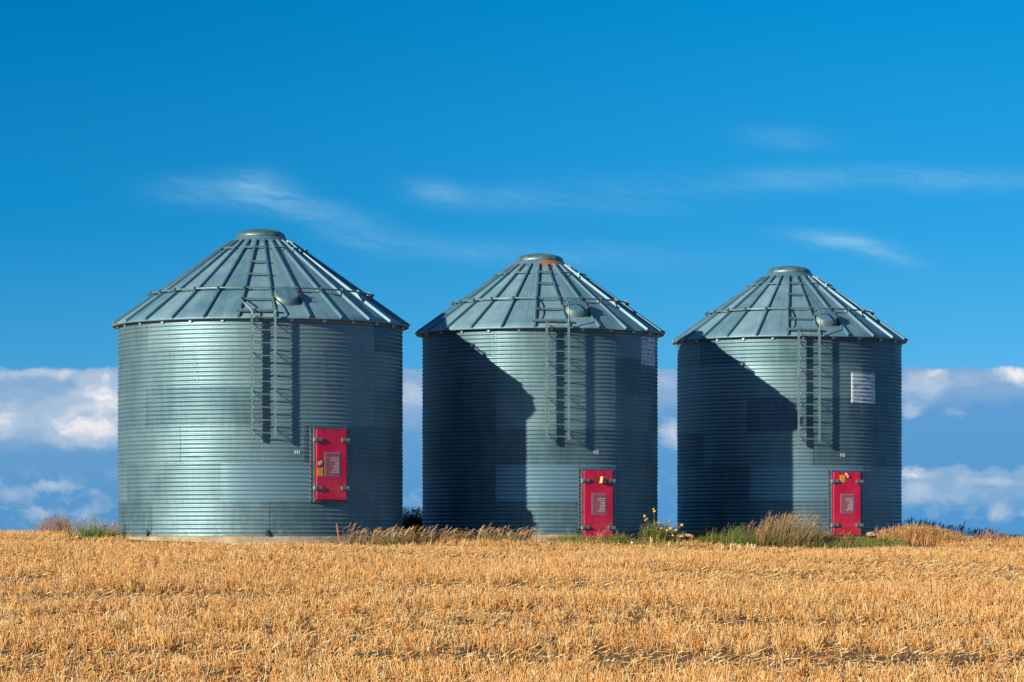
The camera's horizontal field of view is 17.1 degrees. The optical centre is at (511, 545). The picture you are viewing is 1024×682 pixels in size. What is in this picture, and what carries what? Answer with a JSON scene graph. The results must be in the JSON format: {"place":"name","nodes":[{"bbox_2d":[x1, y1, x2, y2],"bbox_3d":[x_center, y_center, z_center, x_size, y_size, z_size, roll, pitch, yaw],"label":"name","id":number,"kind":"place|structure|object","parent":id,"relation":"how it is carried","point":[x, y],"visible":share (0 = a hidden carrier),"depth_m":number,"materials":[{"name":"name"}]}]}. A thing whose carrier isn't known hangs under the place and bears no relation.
{"place":"outdoors","nodes":[
{"label":"outdoors","id":0,"kind":"place"},
{"bbox_2d":[0,532,1023,681],"bbox_3d":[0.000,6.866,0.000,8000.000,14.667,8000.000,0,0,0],"label":"ground","id":1,"kind":"structure","parent":0,"point":[832,660],"depth_m":47.32,"materials":[{"name":"soil"}]},
{"bbox_2d":[28,512,83,533],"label":"dock weed","id":2,"kind":"object","parent":1,"relation":"on","point":[46,527],"visible":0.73,"depth_m":85.39,"materials":[{"name":"plant"}]},
{"bbox_2d":[58,515,117,536],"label":"leafy weed","id":3,"kind":"object","parent":1,"relation":"on","point":[94,527],"visible":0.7,"depth_m":84.39,"materials":[{"name":"green plant"}]},
{"bbox_2d":[69,528,126,538],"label":"green weed","id":4,"kind":"object","parent":1,"relation":"on","point":[84,534],"visible":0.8,"depth_m":82.83,"materials":[{"name":"green plant"}]},
{"bbox_2d":[108,523,123,537],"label":"corner weed","id":5,"kind":"object","parent":1,"relation":"on","point":[115,529],"visible":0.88,"depth_m":83.03,"materials":[{"name":"green plant"}]},
{"bbox_2d":[125,533,343,545],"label":"thin dry grass","id":6,"kind":"structure","parent":1,"relation":"on","point":[230,541],"depth_m":80.30,"materials":[{"name":"beige plant"}]},
{"bbox_2d":[121,536,403,544],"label":"concrete pad","id":7,"kind":"object","parent":1,"relation":"on","point":[297,539],"visible":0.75,"depth_m":81.23,"materials":[{"name":"beige concrete"}]},
{"bbox_2d":[110,229,409,536],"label":"grain bin","id":8,"kind":"object","parent":7,"relation":"on","point":[260,382],"visible":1,"depth_m":81.60,"materials":[{"name":"metal"}]},
{"bbox_2d":[313,429,349,499],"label":"door","id":9,"kind":"structure","parent":8,"relation":"in","point":[330,443],"depth_m":81.48,"materials":[{"name":"red paint"}]},
{"bbox_2d":[402,506,422,537],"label":"dark bush","id":10,"kind":"object","parent":1,"relation":"on","point":[413,521],"visible":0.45,"depth_m":90.29,"materials":[{"name":"plant"}]},
{"bbox_2d":[341,523,540,545],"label":"dry grass","id":11,"kind":"structure","parent":1,"relation":"on","point":[414,541],"depth_m":82.18,"materials":[{"name":"brown plant"}]},
{"bbox_2d":[379,524,517,543],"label":"green undergrowth","id":12,"kind":"object","parent":1,"relation":"on","point":[453,538],"visible":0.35,"depth_m":84.10,"materials":[{"name":"green plant"}]},
{"bbox_2d":[0,529,1023,681],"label":"stubble","id":13,"kind":"object","parent":1,"relation":"on","point":[473,568],"visible":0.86,"depth_m":52.89,"materials":[{"name":"beige plant"}]},
{"bbox_2d":[423,534,649,540],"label":"concrete pad","id":14,"kind":"object","parent":1,"relation":"on","point":[541,537],"visible":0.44,"depth_m":85.65,"materials":[{"name":"beige concrete"}]},
{"bbox_2d":[415,253,665,538],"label":"grain bin","id":15,"kind":"object","parent":14,"relation":"on","point":[539,391],"visible":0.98,"depth_m":86.07,"materials":[{"name":"metal"}]},
{"bbox_2d":[581,470,615,536],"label":"door","id":16,"kind":"structure","parent":15,"relation":"in","point":[598,485],"depth_m":85.83,"materials":[{"name":"red paint"}]},
{"bbox_2d":[547,533,596,542],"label":"grass","id":17,"kind":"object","parent":1,"relation":"on","point":[574,537],"visible":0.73,"depth_m":84.84,"materials":[{"name":"green plant"}]},
{"bbox_2d":[593,533,641,544],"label":"wide grass tuft","id":18,"kind":"object","parent":1,"relation":"on","point":[616,539],"visible":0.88,"depth_m":84.52,"materials":[{"name":"green plant"}]},
{"bbox_2d":[546,532,691,550],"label":"mixed grass","id":19,"kind":"structure","parent":1,"relation":"on","point":[594,543],"depth_m":84.33,"materials":[{"name":"plant"}]},
{"bbox_2d":[635,508,683,542],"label":"sunflower weed","id":20,"kind":"object","parent":1,"relation":"on","point":[659,532],"visible":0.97,"depth_m":86.39,"materials":[{"name":"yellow plant"}]},
{"bbox_2d":[662,521,682,539],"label":"dry weed","id":21,"kind":"object","parent":1,"relation":"on","point":[674,529],"visible":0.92,"depth_m":86.80,"materials":[{"name":"plant"}]},
{"bbox_2d":[683,533,693,537],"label":"wood chunk","id":22,"kind":"object","parent":1,"relation":"on","point":[688,535],"visible":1,"depth_m":86.27,"materials":[{"name":"beige wood"}]},
{"bbox_2d":[700,522,709,539],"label":"spire weed","id":23,"kind":"object","parent":1,"relation":"on","point":[705,530],"visible":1,"depth_m":88.39,"materials":[{"name":"green plant"}]},
{"bbox_2d":[701,528,723,541],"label":"short spire weed","id":24,"kind":"object","parent":1,"relation":"on","point":[715,538],"visible":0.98,"depth_m":87.96,"materials":[{"name":"green plant"}]},
{"bbox_2d":[719,523,758,545],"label":"green grass clump","id":25,"kind":"object","parent":1,"relation":"on","point":[735,539],"visible":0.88,"depth_m":87.49,"materials":[{"name":"green plant"}]},
{"bbox_2d":[757,514,772,546],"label":"tan stems","id":26,"kind":"object","parent":1,"relation":"on","point":[761,539],"visible":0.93,"depth_m":87.78,"materials":[{"name":"beige plant"}]},
{"bbox_2d":[690,532,891,536],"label":"concrete pad","id":27,"kind":"object","parent":1,"relation":"on","point":[864,534],"visible":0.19,"depth_m":90.90,"materials":[{"name":"grey concrete"}]},
{"bbox_2d":[671,266,907,536],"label":"grain bin","id":28,"kind":"object","parent":27,"relation":"on","point":[789,391],"visible":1,"depth_m":90.94,"materials":[{"name":"metal"}]},
{"bbox_2d":[830,472,863,534],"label":"door","id":29,"kind":"structure","parent":28,"relation":"in","point":[846,485],"depth_m":90.61,"materials":[{"name":"red paint"}]},
{"bbox_2d":[804,529,837,544],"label":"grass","id":30,"kind":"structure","parent":1,"relation":"on","point":[825,536],"depth_m":88.52,"materials":[{"name":"plant"}]},
{"bbox_2d":[832,530,859,543],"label":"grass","id":31,"kind":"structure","parent":1,"relation":"on","point":[846,537],"depth_m":88.57,"materials":[{"name":"plant"}]},
{"bbox_2d":[866,532,876,537],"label":"rock","id":32,"kind":"object","parent":1,"relation":"on","point":[871,534],"visible":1,"depth_m":88.32,"materials":[{"name":"beige stone"}]},
{"bbox_2d":[902,518,934,530],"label":"dark weed","id":33,"kind":"object","parent":1,"relation":"on","point":[911,521],"visible":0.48,"depth_m":94.39,"materials":[{"name":"plant"}]},
{"bbox_2d":[876,521,965,544],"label":"golden grass","id":34,"kind":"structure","parent":1,"relation":"on","point":[926,534],"depth_m":89.26,"materials":[{"name":"yellow plant"}]},
{"bbox_2d":[920,519,953,532],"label":"dark weed","id":35,"kind":"object","parent":1,"relation":"on","point":[935,525],"visible":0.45,"depth_m":94.45,"materials":[{"name":"plant"}]},
{"bbox_2d":[935,523,985,537],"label":"dark weed","id":36,"kind":"object","parent":1,"relation":"on","point":[957,527],"visible":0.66,"depth_m":94.44,"materials":[{"name":"plant"}]},
{"bbox_2d":[964,527,1007,538],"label":"dark weed","id":37,"kind":"object","parent":1,"relation":"on","point":[989,531],"visible":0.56,"depth_m":94.44,"materials":[{"name":"plant"}]},
{"bbox_2d":[959,529,1021,543],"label":"rusty grass","id":38,"kind":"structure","parent":1,"relation":"on","point":[994,538],"depth_m":89.94,"materials":[{"name":"brown plant"}]},
{"bbox_2d":[996,532,1023,538],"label":"dark weed","id":39,"kind":"object","parent":1,"relation":"on","point":[1012,535],"visible":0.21,"depth_m":94.43,"materials":[{"name":"brown plant"}]},
{"bbox_2d":[0,536,1023,681],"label":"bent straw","id":40,"kind":"object","parent":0,"point":[534,614],"visible":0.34,"depth_m":51.05,"materials":[{"name":"plant"}]},
{"bbox_2d":[0,0,1023,537],"label":"sky","id":41,"kind":"structure","parent":0,"point":[675,155],"materials":[{"name":"blue"}]},
{"bbox_2d":[581,530,614,544],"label":"grass","id":42,"kind":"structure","parent":0,"point":[597,537],"depth_m":84.30,"materials":[{"name":"plant"}]},
{"bbox_2d":[746,509,828,547],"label":"tall grass","id":43,"kind":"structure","parent":0,"point":[793,539],"depth_m":87.82,"materials":[{"name":"beige plant"}]},
{"bbox_2d":[686,526,908,547],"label":"green grass","id":44,"kind":"structure","parent":0,"point":[853,543],"depth_m":88.20,"materials":[{"name":"green plant"}]}
]}

